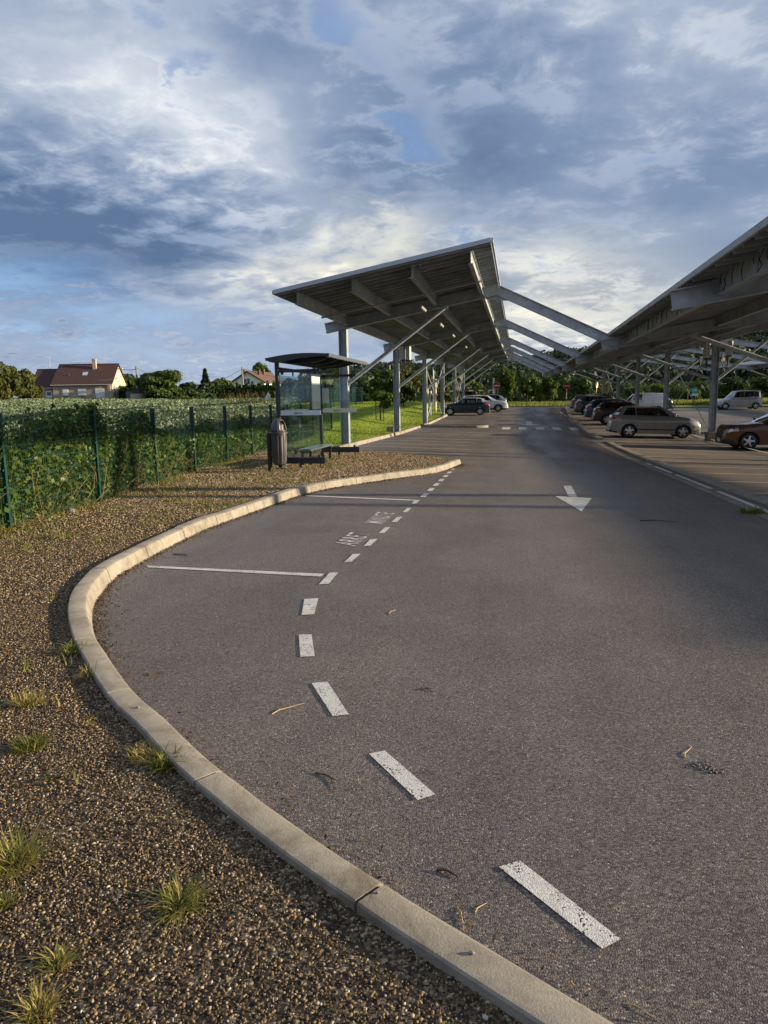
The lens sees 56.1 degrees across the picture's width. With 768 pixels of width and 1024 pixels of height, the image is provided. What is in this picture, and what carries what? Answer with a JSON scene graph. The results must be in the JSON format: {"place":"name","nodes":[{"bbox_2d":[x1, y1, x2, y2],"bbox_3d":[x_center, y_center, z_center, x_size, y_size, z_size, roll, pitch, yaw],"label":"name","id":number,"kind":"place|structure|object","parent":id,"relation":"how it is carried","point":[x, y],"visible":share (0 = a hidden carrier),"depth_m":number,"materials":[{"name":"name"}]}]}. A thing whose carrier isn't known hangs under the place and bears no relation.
{"place":"outdoors","nodes":[
{"label":"outdoors","id":0,"kind":"place"},
{"bbox_2d":[0,448,521,1023],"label":"gravel pavement","id":1,"kind":"structure","parent":0,"point":[304,956],"depth_m":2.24,"materials":[{"name":"brown gravel"}]},
{"bbox_2d":[0,887,47,911],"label":"grass tuft","id":2,"kind":"object","parent":1,"relation":"on","point":[9,901],"visible":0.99,"depth_m":2.32,"materials":[{"name":"plant"}]},
{"bbox_2d":[1,687,47,711],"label":"grass tuft","id":3,"kind":"object","parent":1,"relation":"on","point":[30,702],"visible":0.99,"depth_m":3.86,"materials":[{"name":"plant"}]},
{"bbox_2d":[0,728,60,755],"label":"grass tuft","id":4,"kind":"object","parent":1,"relation":"on","point":[30,742],"visible":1,"depth_m":3.37,"materials":[{"name":"plant"}]},
{"bbox_2d":[0,973,90,1023],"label":"grass tuft","id":5,"kind":"object","parent":1,"relation":"on","point":[35,1002],"visible":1,"depth_m":1.90,"materials":[{"name":"plant"}]},
{"bbox_2d":[0,805,94,899],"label":"grass tuft","id":6,"kind":"object","parent":1,"relation":"on","point":[12,853],"visible":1,"depth_m":2.53,"materials":[{"name":"plant"}]},
{"bbox_2d":[14,933,97,979],"bbox_3d":[-0.927,1.271,2.059,0.238,0.049,0.154,-6,10,-31],"label":"grass tuft","id":7,"kind":"object","parent":1,"relation":"on","point":[55,954],"visible":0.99,"depth_m":2.06,"materials":[{"name":"plant"}]},
{"bbox_2d":[54,637,90,658],"bbox_3d":[-2.020,0.874,4.603,0.312,0.085,0.380,3,10,25],"label":"grass tuft","id":8,"kind":"object","parent":1,"relation":"on","point":[71,648],"visible":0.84,"depth_m":4.66,"materials":[{"name":"plant"}]},
{"bbox_2d":[65,656,107,680],"bbox_3d":[-1.705,0.923,4.261,0.338,0.084,0.367,1,9,11],"label":"grass tuft","id":9,"kind":"object","parent":1,"relation":"on","point":[86,675],"visible":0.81,"depth_m":4.23,"materials":[{"name":"plant"}]},
{"bbox_2d":[0,437,247,523],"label":"bramble stems","id":10,"kind":"object","parent":1,"relation":"on","point":[240,453],"visible":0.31,"depth_m":12.65,"materials":[{"name":"plant"}]},
{"bbox_2d":[126,737,176,767],"bbox_3d":[-1.040,1.086,3.273,0.337,0.047,0.276,4,10,31],"label":"grass tuft","id":11,"kind":"object","parent":1,"relation":"on","point":[136,754],"visible":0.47,"depth_m":3.26,"materials":[{"name":"plant"}]},
{"bbox_2d":[0,402,308,523],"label":"brambles","id":12,"kind":"object","parent":1,"relation":"on","point":[137,437],"visible":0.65,"depth_m":11.63,"materials":[{"name":"green plant"}]},
{"bbox_2d":[121,738,192,776],"bbox_3d":[-0.955,1.078,3.172,0.340,0.090,0.301,-7,11,-35],"label":"grass tuft","id":13,"kind":"object","parent":1,"relation":"on","point":[159,765],"visible":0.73,"depth_m":3.16,"materials":[{"name":"plant"}]},
{"bbox_2d":[0,400,332,527],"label":"fence","id":14,"kind":"object","parent":1,"relation":"on","point":[5,485],"visible":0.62,"depth_m":12.89,"materials":[{"name":"teal metal"}]},
{"bbox_2d":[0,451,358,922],"bbox_3d":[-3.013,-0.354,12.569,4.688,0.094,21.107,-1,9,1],"label":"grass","id":15,"kind":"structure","parent":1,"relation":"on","point":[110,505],"depth_m":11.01,"materials":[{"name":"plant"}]},
{"bbox_2d":[128,857,235,947],"bbox_3d":[-0.652,1.222,2.264,0.421,0.075,0.355,6,11,37],"label":"grass tuft","id":16,"kind":"object","parent":1,"relation":"on","point":[188,896],"visible":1,"depth_m":2.29,"materials":[{"name":"plant"}]},
{"bbox_2d":[267,418,287,470],"bbox_3d":[-2.398,-1.496,16.431,0.409,1.291,0.436,-8,11,-38],"label":"litter bin","id":17,"kind":"object","parent":1,"relation":"on","point":[277,444],"visible":0.99,"depth_m":16.31,"materials":[{"name":"grey metal"}]},
{"bbox_2d":[265,353,366,468],"bbox_3d":[-1.594,-2.605,18.726,1.535,2.735,4.250,1,9,11],"label":"bus shelter","id":18,"kind":"object","parent":1,"relation":"on","point":[304,439],"visible":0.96,"depth_m":18.44,"materials":[{"name":"paint"}]},
{"bbox_2d":[178,401,450,447],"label":"lawn","id":19,"kind":"structure","parent":0,"point":[373,416],"depth_m":49.73,"materials":[{"name":"plant"}]},
{"bbox_2d":[323,386,362,407],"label":"fence","id":20,"kind":"object","parent":19,"relation":"on","point":[333,391],"visible":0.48,"depth_m":68.81,"materials":[{"name":"teal metal"}]},
{"bbox_2d":[350,393,372,401],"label":"bush","id":21,"kind":"object","parent":19,"relation":"on","point":[366,398],"visible":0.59,"depth_m":81.86,"materials":[{"name":"green plant"}]},
{"bbox_2d":[369,390,392,420],"bbox_3d":[-0.206,-7.207,49.445,1.664,2.349,1.633,-2,9,-9],"label":"young tree","id":22,"kind":"object","parent":19,"relation":"on","point":[385,402],"visible":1,"depth_m":49.16,"materials":[{"name":"green plant"}]},
{"bbox_2d":[388,379,420,405],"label":"tree","id":23,"kind":"object","parent":19,"relation":"on","point":[406,389],"visible":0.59,"depth_m":70.44,"materials":[{"name":"green plant"}]},
{"bbox_2d":[272,237,618,444],"bbox_3d":[7.964,-9.845,52.420,10.383,6.806,68.255,1,9,11],"label":"solar canopy","id":24,"kind":"object","parent":19,"relation":"on","point":[442,307],"visible":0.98,"depth_m":25.82,"materials":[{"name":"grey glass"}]},
{"bbox_2d":[399,346,404,374],"bbox_3d":[0.917,-7.956,37.784,0.418,1.463,0.609,-6,10,-31],"label":"inverter","id":25,"kind":"object","parent":24,"relation":"attached to","point":[402,353],"visible":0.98,"depth_m":37.49,"materials":[{"name":"grey"}]},
{"bbox_2d":[403,346,410,374],"bbox_3d":[1.232,-7.932,37.729,0.418,1.463,0.609,-6,10,-31],"label":"inverter","id":26,"kind":"object","parent":24,"relation":"attached to","point":[408,353],"visible":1,"depth_m":37.45,"materials":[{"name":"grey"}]},
{"bbox_2d":[0,0,767,397],"label":"sky","id":27,"kind":"structure","parent":0,"point":[168,167],"materials":[{"name":"blue"}]},
{"bbox_2d":[92,407,767,1023],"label":"road","id":28,"kind":"structure","parent":0,"point":[662,879],"depth_m":4.24,"materials":[{"name":"grey asphalt"}]},
{"bbox_2d":[68,459,613,1023],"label":"kerb","id":29,"kind":"structure","parent":28,"relation":"on","point":[512,989],"depth_m":2.57,"materials":[{"name":"concrete"}]},
{"bbox_2d":[336,532,365,545],"bbox_3d":[-0.388,0.332,8.939,0.288,0.004,0.882,1,9,13],"label":"road lettering","id":30,"kind":"object","parent":28,"relation":"on","point":[364,537],"visible":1,"depth_m":8.95,"materials":[{"name":"paint"}]},
{"bbox_2d":[335,425,420,446],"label":"kerb","id":31,"kind":"structure","parent":28,"relation":"on","point":[363,441],"depth_m":31.54,"materials":[{"name":"concrete"}]},
{"bbox_2d":[367,512,394,523],"bbox_3d":[-0.056,0.083,10.550,0.286,0.005,1.066,1,9,11],"label":"road lettering","id":32,"kind":"object","parent":28,"relation":"on","point":[376,520],"visible":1,"depth_m":10.56,"materials":[{"name":"paint"}]},
{"bbox_2d":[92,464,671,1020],"bbox_3d":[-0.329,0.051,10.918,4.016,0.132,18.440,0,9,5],"label":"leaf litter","id":33,"kind":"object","parent":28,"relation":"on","point":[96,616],"visible":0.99,"depth_m":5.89,"materials":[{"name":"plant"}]},
{"bbox_2d":[2,495,767,925],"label":"straw bits","id":34,"kind":"object","parent":28,"relation":"on","point":[428,655],"visible":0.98,"depth_m":5.32,"materials":[{"name":"plant"}]},
{"bbox_2d":[422,414,448,424],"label":"kerb","id":35,"kind":"structure","parent":28,"relation":"on","point":[437,419],"depth_m":54.38,"materials":[{"name":"concrete"}]},
{"bbox_2d":[126,483,764,999],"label":"crumbs","id":36,"kind":"object","parent":28,"relation":"on","point":[410,647],"visible":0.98,"depth_m":4.05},
{"bbox_2d":[437,867,458,876],"bbox_3d":[0.230,1.292,2.586,0.087,0.014,0.020,3,10,26],"label":"twig","id":37,"kind":"object","parent":28,"relation":"on","point":[444,869],"visible":1,"depth_m":2.59,"materials":[{"name":"wood"}]},
{"bbox_2d":[422,424,487,427],"bbox_3d":[4.631,-5.487,46.198,4.137,0.266,1.798,1,9,11],"label":"road marking","id":38,"kind":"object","parent":28,"relation":"on","point":[457,425],"depth_m":45.43,"materials":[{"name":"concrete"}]},
{"bbox_2d":[436,378,493,393],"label":"height barrier","id":39,"kind":"object","parent":28,"relation":"on","point":[472,389],"visible":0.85,"depth_m":83.02,"materials":[{"name":"red"}]},
{"bbox_2d":[444,397,490,414],"bbox_3d":[7.226,-9.370,63.677,4.336,1.610,2.125,1,9,10],"label":"car","id":40,"kind":"object","parent":28,"relation":"on","point":[468,405],"visible":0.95,"depth_m":62.82,"materials":[{"name":"blue paint"}]},
{"bbox_2d":[463,395,507,411],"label":"car","id":41,"kind":"object","parent":28,"relation":"on","point":[500,406],"visible":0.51,"depth_m":70.12,"materials":[{"name":"white paint"}]},
{"bbox_2d":[486,394,506,405],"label":"car","id":42,"kind":"object","parent":28,"relation":"on","point":[498,397],"visible":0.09,"depth_m":77.02,"materials":[{"name":"grey paint"}]},
{"bbox_2d":[685,761,725,773],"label":"asphalt crumbs","id":43,"kind":"object","parent":28,"relation":"on","point":[705,766],"visible":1,"depth_m":3.29,"materials":[{"name":"asphalt"}]},
{"bbox_2d":[373,397,767,405],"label":"meadow","id":44,"kind":"structure","parent":0,"point":[563,401],"depth_m":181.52,"materials":[{"name":"plant"}]},
{"bbox_2d":[16,368,44,398],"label":"tree","id":45,"kind":"object","parent":44,"relation":"on","point":[29,378],"visible":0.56,"depth_m":101.58,"materials":[{"name":"green plant"}]},
{"bbox_2d":[34,356,127,398],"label":"house","id":46,"kind":"structure","parent":44,"relation":"on","point":[92,380],"depth_m":114.73,"materials":[{"name":"brown tile"}]},
{"bbox_2d":[77,388,86,395],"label":"window","id":47,"kind":"structure","parent":46,"relation":"in","point":[81,392],"depth_m":114.04,"materials":[{"name":"beige"}]},
{"bbox_2d":[95,388,104,397],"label":"window","id":48,"kind":"structure","parent":46,"relation":"in","point":[99,392],"depth_m":114.27,"materials":[{"name":"beige"}]},
{"bbox_2d":[123,373,135,389],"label":"tree","id":49,"kind":"object","parent":44,"relation":"on","point":[130,379],"visible":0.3,"depth_m":129.23,"materials":[{"name":"green plant"}]},
{"bbox_2d":[126,389,151,398],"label":"rain tank","id":50,"kind":"object","parent":44,"relation":"on","point":[136,395],"visible":0.52,"depth_m":111.61,"materials":[{"name":"plastic"}]},
{"bbox_2d":[134,369,188,398],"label":"tree","id":51,"kind":"object","parent":44,"relation":"on","point":[158,384],"visible":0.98,"depth_m":108.72,"materials":[{"name":"green plant"}]},
{"bbox_2d":[118,383,226,398],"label":"hedge","id":52,"kind":"object","parent":44,"relation":"on","point":[124,389],"visible":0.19,"depth_m":116.34,"materials":[{"name":"green plant"}]},
{"bbox_2d":[110,366,239,393],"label":"utility pole","id":53,"kind":"object","parent":44,"relation":"on","point":[136,368],"visible":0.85,"depth_m":111.70,"materials":[{"name":"brown"}]},
{"bbox_2d":[172,396,202,399],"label":"hedge","id":54,"kind":"object","parent":44,"relation":"on","point":[181,397],"visible":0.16,"depth_m":94.66,"materials":[{"name":"green plant"}]},
{"bbox_2d":[179,381,207,398],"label":"tree","id":55,"kind":"object","parent":44,"relation":"on","point":[189,388],"visible":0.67,"depth_m":113.50,"materials":[{"name":"green plant"}]},
{"bbox_2d":[198,368,216,398],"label":"conifer","id":56,"kind":"object","parent":44,"relation":"on","point":[207,387],"visible":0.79,"depth_m":118.10,"materials":[{"name":"green plant"}]},
{"bbox_2d":[210,377,233,386],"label":"tree","id":57,"kind":"object","parent":44,"relation":"on","point":[218,383],"visible":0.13,"depth_m":125.80,"materials":[{"name":"green plant"}]},
{"bbox_2d":[220,380,275,397],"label":"hedge","id":58,"kind":"object","parent":44,"relation":"on","point":[259,389],"visible":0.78,"depth_m":107.38,"materials":[{"name":"green plant"}]},
{"bbox_2d":[231,369,274,387],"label":"house","id":59,"kind":"structure","parent":44,"relation":"on","point":[249,377],"depth_m":145.44,"materials":[{"name":"beige tile"}]},
{"bbox_2d":[252,362,272,373],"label":"tree","id":60,"kind":"object","parent":44,"relation":"on","point":[260,366],"visible":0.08,"depth_m":169.28,"materials":[{"name":"green plant"}]},
{"bbox_2d":[457,382,484,395],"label":"tree","id":61,"kind":"object","parent":44,"relation":"on","point":[472,385],"visible":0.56,"depth_m":121.29,"materials":[{"name":"green plant"}]},
{"bbox_2d":[496,367,515,399],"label":"tree","id":62,"kind":"object","parent":44,"relation":"on","point":[506,381],"visible":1,"depth_m":100.32,"materials":[{"name":"green plant"}]},
{"bbox_2d":[517,372,541,401],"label":"tree","id":63,"kind":"object","parent":44,"relation":"on","point":[528,383],"visible":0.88,"depth_m":112.78,"materials":[{"name":"green plant"}]},
{"bbox_2d":[534,376,559,401],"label":"tree","id":64,"kind":"object","parent":44,"relation":"on","point":[548,386],"visible":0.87,"depth_m":101.43,"materials":[{"name":"green plant"}]},
{"bbox_2d":[329,375,767,401],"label":"woodland","id":65,"kind":"object","parent":44,"relation":"on","point":[703,386],"visible":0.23,"depth_m":144.49,"materials":[{"name":"green plant"}]},
{"bbox_2d":[555,375,572,400],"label":"tree","id":66,"kind":"object","parent":44,"relation":"on","point":[562,379],"visible":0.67,"depth_m":141.87,"materials":[{"name":"green plant"}]},
{"bbox_2d":[568,377,595,397],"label":"tree","id":67,"kind":"object","parent":44,"relation":"on","point":[582,386],"visible":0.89,"depth_m":105.68,"materials":[{"name":"green plant"}]},
{"bbox_2d":[420,392,761,405],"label":"wire fence","id":68,"kind":"object","parent":44,"relation":"on","point":[553,397],"visible":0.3,"depth_m":85.19,"materials":[{"name":"green metal"}]},
{"bbox_2d":[592,380,609,393],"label":"tree","id":69,"kind":"object","parent":44,"relation":"on","point":[600,388],"visible":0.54,"depth_m":120.17,"materials":[{"name":"green plant"}]},
{"bbox_2d":[624,387,643,397],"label":"tree","id":70,"kind":"object","parent":44,"relation":"on","point":[629,391],"visible":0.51,"depth_m":111.50,"materials":[{"name":"green plant"}]},
{"bbox_2d":[648,384,669,392],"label":"tree","id":71,"kind":"object","parent":44,"relation":"on","point":[654,388],"visible":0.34,"depth_m":105.61,"materials":[{"name":"green plant"}]},
{"bbox_2d":[675,389,701,399],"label":"tree","id":72,"kind":"object","parent":44,"relation":"on","point":[677,396],"visible":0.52,"depth_m":106.73,"materials":[{"name":"green plant"}]},
{"bbox_2d":[718,375,749,396],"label":"tree","id":73,"kind":"object","parent":44,"relation":"on","point":[734,383],"visible":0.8,"depth_m":118.76,"materials":[{"name":"green plant"}]},
{"bbox_2d":[748,377,767,396],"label":"tree","id":74,"kind":"object","parent":44,"relation":"on","point":[761,384],"visible":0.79,"depth_m":112.99,"materials":[{"name":"green plant"}]},
{"bbox_2d":[492,348,767,400],"bbox_3d":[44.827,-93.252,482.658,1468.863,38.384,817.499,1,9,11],"label":"hill","id":75,"kind":"structure","parent":0,"point":[649,383],"depth_m":207.68,"materials":[{"name":"plant"}]},
{"bbox_2d":[297,330,767,387],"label":"hill forest","id":76,"kind":"object","parent":75,"relation":"on","point":[520,370],"visible":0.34,"depth_m":222.65,"materials":[{"name":"green plant"}]},
{"bbox_2d":[550,407,767,513],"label":"car park","id":77,"kind":"structure","parent":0,"point":[741,475],"depth_m":28.73,"materials":[{"name":"grey asphalt"}]},
{"bbox_2d":[147,411,767,948],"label":"road marking","id":78,"kind":"object","parent":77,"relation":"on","point":[541,889],"visible":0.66,"depth_m":3.40,"materials":[{"name":"paint"}]},
{"bbox_2d":[563,382,569,406],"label":"no entry sign","id":79,"kind":"object","parent":77,"relation":"on","point":[566,385],"visible":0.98,"depth_m":79.83,"materials":[{"name":"red"}]},
{"bbox_2d":[569,394,593,408],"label":"car","id":80,"kind":"object","parent":77,"relation":"on","point":[573,401],"visible":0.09,"depth_m":71.22,"materials":[{"name":"silver metal"}]},
{"bbox_2d":[563,406,602,439],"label":"kerb","id":81,"kind":"structure","parent":77,"relation":"on","point":[585,430],"depth_m":43.83,"materials":[{"name":"concrete"}]},
{"bbox_2d":[573,395,609,413],"bbox_3d":[19.064,-9.401,63.205,4.586,1.684,2.171,2,9,10],"label":"car","id":82,"kind":"object","parent":77,"relation":"on","point":[581,403],"visible":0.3,"depth_m":62.67,"materials":[{"name":"grey metal"}]},
{"bbox_2d":[584,399,623,417],"bbox_3d":[17.279,-7.610,53.424,4.636,1.601,2.144,1,9,10],"label":"car","id":83,"kind":"object","parent":77,"relation":"on","point":[590,407],"visible":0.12,"depth_m":52.97,"materials":[{"name":"blue paint"}]},
{"bbox_2d":[591,401,634,424],"bbox_3d":[16.236,-6.695,48.410,4.296,1.584,2.106,1,9,10],"label":"car","id":84,"kind":"object","parent":77,"relation":"on","point":[601,411],"visible":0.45,"depth_m":47.87,"materials":[{"name":"grey paint"}]},
{"bbox_2d":[626,393,662,406],"bbox_3d":[23.039,-9.771,64.668,4.535,1.822,2.144,1,9,11],"label":"van","id":85,"kind":"object","parent":77,"relation":"on","point":[651,399],"visible":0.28,"depth_m":63.69,"materials":[{"name":"white paint"}]},
{"bbox_2d":[606,405,700,438],"bbox_3d":[14.002,-4.719,37.506,4.506,1.634,2.162,2,9,10],"label":"car","id":86,"kind":"object","parent":77,"relation":"on","point":[642,419],"visible":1,"depth_m":36.74,"materials":[{"name":"grey paint"}]},
{"bbox_2d":[544,216,767,440],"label":"solar canopy","id":87,"kind":"object","parent":77,"relation":"on","point":[718,300],"visible":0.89,"depth_m":23.74,"materials":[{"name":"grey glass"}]},
{"bbox_2d":[699,343,710,373],"bbox_3d":[15.590,-7.439,34.994,0.418,1.463,0.609,-6,10,-31],"label":"inverter","id":88,"kind":"object","parent":87,"relation":"attached to","point":[706,351],"visible":0.98,"depth_m":34.80,"materials":[{"name":"grey"}]},
{"bbox_2d":[721,340,732,371],"bbox_3d":[16.619,-7.541,34.888,0.418,1.463,0.609,-6,10,-31],"label":"inverter","id":89,"kind":"object","parent":87,"relation":"attached to","point":[728,354],"visible":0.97,"depth_m":34.75,"materials":[{"name":"grey"}]},
{"bbox_2d":[594,441,767,519],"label":"gutter","id":90,"kind":"object","parent":77,"relation":"on","point":[737,503],"visible":0.98,"depth_m":14.77,"materials":[{"name":"concrete"}]},
{"bbox_2d":[739,504,766,513],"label":"grass tuft","id":91,"kind":"object","parent":90,"relation":"on","point":[754,510],"visible":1,"depth_m":10.81,"materials":[{"name":"plant"}]},
{"bbox_2d":[605,441,767,505],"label":"kerb","id":92,"kind":"structure","parent":77,"relation":"on","point":[759,498],"depth_m":15.82,"materials":[{"name":"concrete"}]},
{"bbox_2d":[717,390,762,408],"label":"car","id":93,"kind":"object","parent":77,"relation":"on","point":[750,399],"visible":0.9,"depth_m":68.34,"materials":[{"name":"silver metal"}]},
{"bbox_2d":[715,414,767,449],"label":"car","id":94,"kind":"object","parent":77,"relation":"on","point":[751,434],"visible":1,"depth_m":30.08,"materials":[{"name":"orange metal"}]},
{"bbox_2d":[719,361,767,376],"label":"solar canopy","id":95,"kind":"object","parent":77,"relation":"on","point":[757,365],"visible":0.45,"depth_m":69.72,"materials":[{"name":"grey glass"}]},
{"bbox_2d":[673,404,767,406],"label":"grass verge","id":96,"kind":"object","parent":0,"point":[701,405],"depth_m":75.94,"materials":[{"name":"plant"}]},
{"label":"field","id":97,"kind":"structure","parent":0,"visible":0},
{"bbox_2d":[0,361,28,399],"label":"tree","id":98,"kind":"object","parent":97,"relation":"on","point":[11,383],"visible":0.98,"depth_m":93.66,"materials":[{"name":"green plant"}]},
{"bbox_2d":[0,397,294,498],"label":"crop","id":99,"kind":"object","parent":97,"relation":"on","point":[9,408],"visible":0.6,"depth_m":44.53,"materials":[{"name":"green plant"}]},
{"bbox_2d":[205,390,275,404],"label":"tall grass","id":100,"kind":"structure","parent":97,"relation":"on","point":[254,402],"depth_m":57.93,"materials":[{"name":"plant"}]},
{"bbox_2d":[322,378,339,400],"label":"tree","id":101,"kind":"object","parent":97,"relation":"on","point":[331,383],"visible":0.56,"depth_m":89.52,"materials":[{"name":"green plant"}]},
{"bbox_2d":[349,373,361,394],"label":"tree","id":102,"kind":"object","parent":97,"relation":"on","point":[354,383],"visible":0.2,"depth_m":146.53,"materials":[{"name":"green plant"}]},
{"bbox_2d":[356,379,373,393],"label":"tree","id":103,"kind":"object","parent":97,"relation":"on","point":[364,383],"visible":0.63,"depth_m":136.63,"materials":[{"name":"green plant"}]},
{"bbox_2d":[369,369,380,400],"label":"tree","id":104,"kind":"object","parent":97,"relation":"on","point":[374,381],"visible":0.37,"depth_m":117.37,"materials":[{"name":"green plant"}]},
{"bbox_2d":[376,368,392,397],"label":"tree","id":105,"kind":"object","parent":97,"relation":"on","point":[386,378],"visible":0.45,"depth_m":85.97,"materials":[{"name":"green plant"}]},
{"bbox_2d":[392,363,421,397],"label":"tree","id":106,"kind":"object","parent":97,"relation":"on","point":[415,380],"visible":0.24,"depth_m":95.81,"materials":[{"name":"green plant"}]},
{"bbox_2d":[419,374,438,402],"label":"tree","id":107,"kind":"object","parent":97,"relation":"on","point":[429,383],"visible":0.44,"depth_m":109.37,"materials":[{"name":"green plant"}]},
{"bbox_2d":[437,380,456,401],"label":"tree","id":108,"kind":"object","parent":97,"relation":"on","point":[448,388],"visible":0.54,"depth_m":117.09,"materials":[{"name":"green plant"}]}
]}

